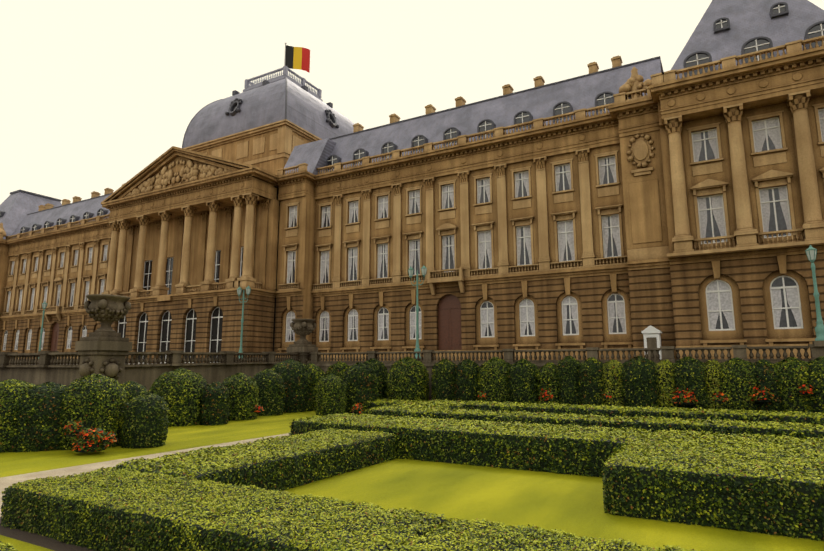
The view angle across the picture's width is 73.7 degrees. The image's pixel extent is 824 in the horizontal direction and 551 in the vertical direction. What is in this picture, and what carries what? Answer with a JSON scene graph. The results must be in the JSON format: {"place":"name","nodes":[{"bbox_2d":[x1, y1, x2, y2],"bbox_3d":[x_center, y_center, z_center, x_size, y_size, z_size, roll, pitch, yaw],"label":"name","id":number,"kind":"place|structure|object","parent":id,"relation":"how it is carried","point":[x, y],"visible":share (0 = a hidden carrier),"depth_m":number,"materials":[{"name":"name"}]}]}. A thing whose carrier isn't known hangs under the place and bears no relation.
{"place":"outdoors","nodes":[
{"label":"outdoors","id":0,"kind":"place"},
{"bbox_2d":[0,361,808,399],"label":"terrace walls","id":1,"kind":"structure","parent":0,"point":[147,377],"depth_m":37.95,"materials":[{"name":"brown stone"}]},
{"bbox_2d":[38,301,46,358],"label":"lamp","id":2,"kind":"object","parent":1,"relation":"on","point":[44,305],"visible":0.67,"depth_m":74.48,"materials":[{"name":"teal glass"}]},
{"bbox_2d":[156,42,309,362],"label":"palace axis","id":3,"kind":"object","parent":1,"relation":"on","point":[297,57],"visible":0.92,"depth_m":71.98,"materials":[{"name":"stone"}]},
{"bbox_2d":[236,285,250,361],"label":"twin lamp","id":4,"kind":"object","parent":1,"relation":"on","point":[239,290],"visible":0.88,"depth_m":63.23,"materials":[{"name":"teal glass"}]},
{"bbox_2d":[0,0,823,362],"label":"palace","id":5,"kind":"object","parent":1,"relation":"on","point":[650,202],"visible":0.94,"depth_m":57.93,"materials":[{"name":"stone"}]},
{"bbox_2d":[0,344,823,366],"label":"terrace balustrade","id":6,"kind":"object","parent":1,"relation":"on","point":[50,359],"visible":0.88,"depth_m":39.55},
{"bbox_2d":[408,265,426,360],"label":"twin lamp","id":7,"kind":"object","parent":1,"relation":"on","point":[410,273],"visible":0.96,"depth_m":52.14,"materials":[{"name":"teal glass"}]},
{"bbox_2d":[805,245,823,345],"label":"lamp","id":8,"kind":"object","parent":1,"relation":"on","point":[811,252],"visible":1,"depth_m":34.97,"materials":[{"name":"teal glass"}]},
{"bbox_2d":[0,398,823,550],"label":"garden ground","id":9,"kind":"structure","parent":0,"point":[572,504],"depth_m":15.24,"materials":[{"name":"green plant"}]},
{"bbox_2d":[75,294,132,383],"bbox_3d":[-18.662,5.058,33.143,2.525,7.670,2.503,-5,-11,29],"label":"urn","id":10,"kind":"object","parent":9,"relation":"on","point":[105,348],"visible":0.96,"depth_m":32.80,"materials":[{"name":"stone"}]},
{"bbox_2d":[287,319,317,364],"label":"urn","id":11,"kind":"object","parent":9,"relation":"on","point":[302,346],"visible":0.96,"depth_m":54.51,"materials":[{"name":"stone"}]},
{"bbox_2d":[0,398,823,550],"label":"hedges","id":12,"kind":"object","parent":9,"relation":"on","point":[762,471],"visible":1,"depth_m":12.59,"materials":[{"name":"green plant"}]},
{"bbox_2d":[64,384,814,452],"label":"red flowers","id":13,"kind":"object","parent":9,"relation":"on","point":[94,439],"visible":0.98,"depth_m":31.41,"materials":[{"name":"red plant"}]},
{"bbox_2d":[0,0,823,204],"label":"sky","id":14,"kind":"structure","parent":0,"point":[93,92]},
{"label":"ground","id":15,"kind":"structure","parent":0,"visible":0},
{"bbox_2d":[0,355,823,452],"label":"bushes","id":16,"kind":"object","parent":15,"relation":"on","point":[39,417],"visible":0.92,"depth_m":34.73,"materials":[{"name":"green plant"}]}
]}

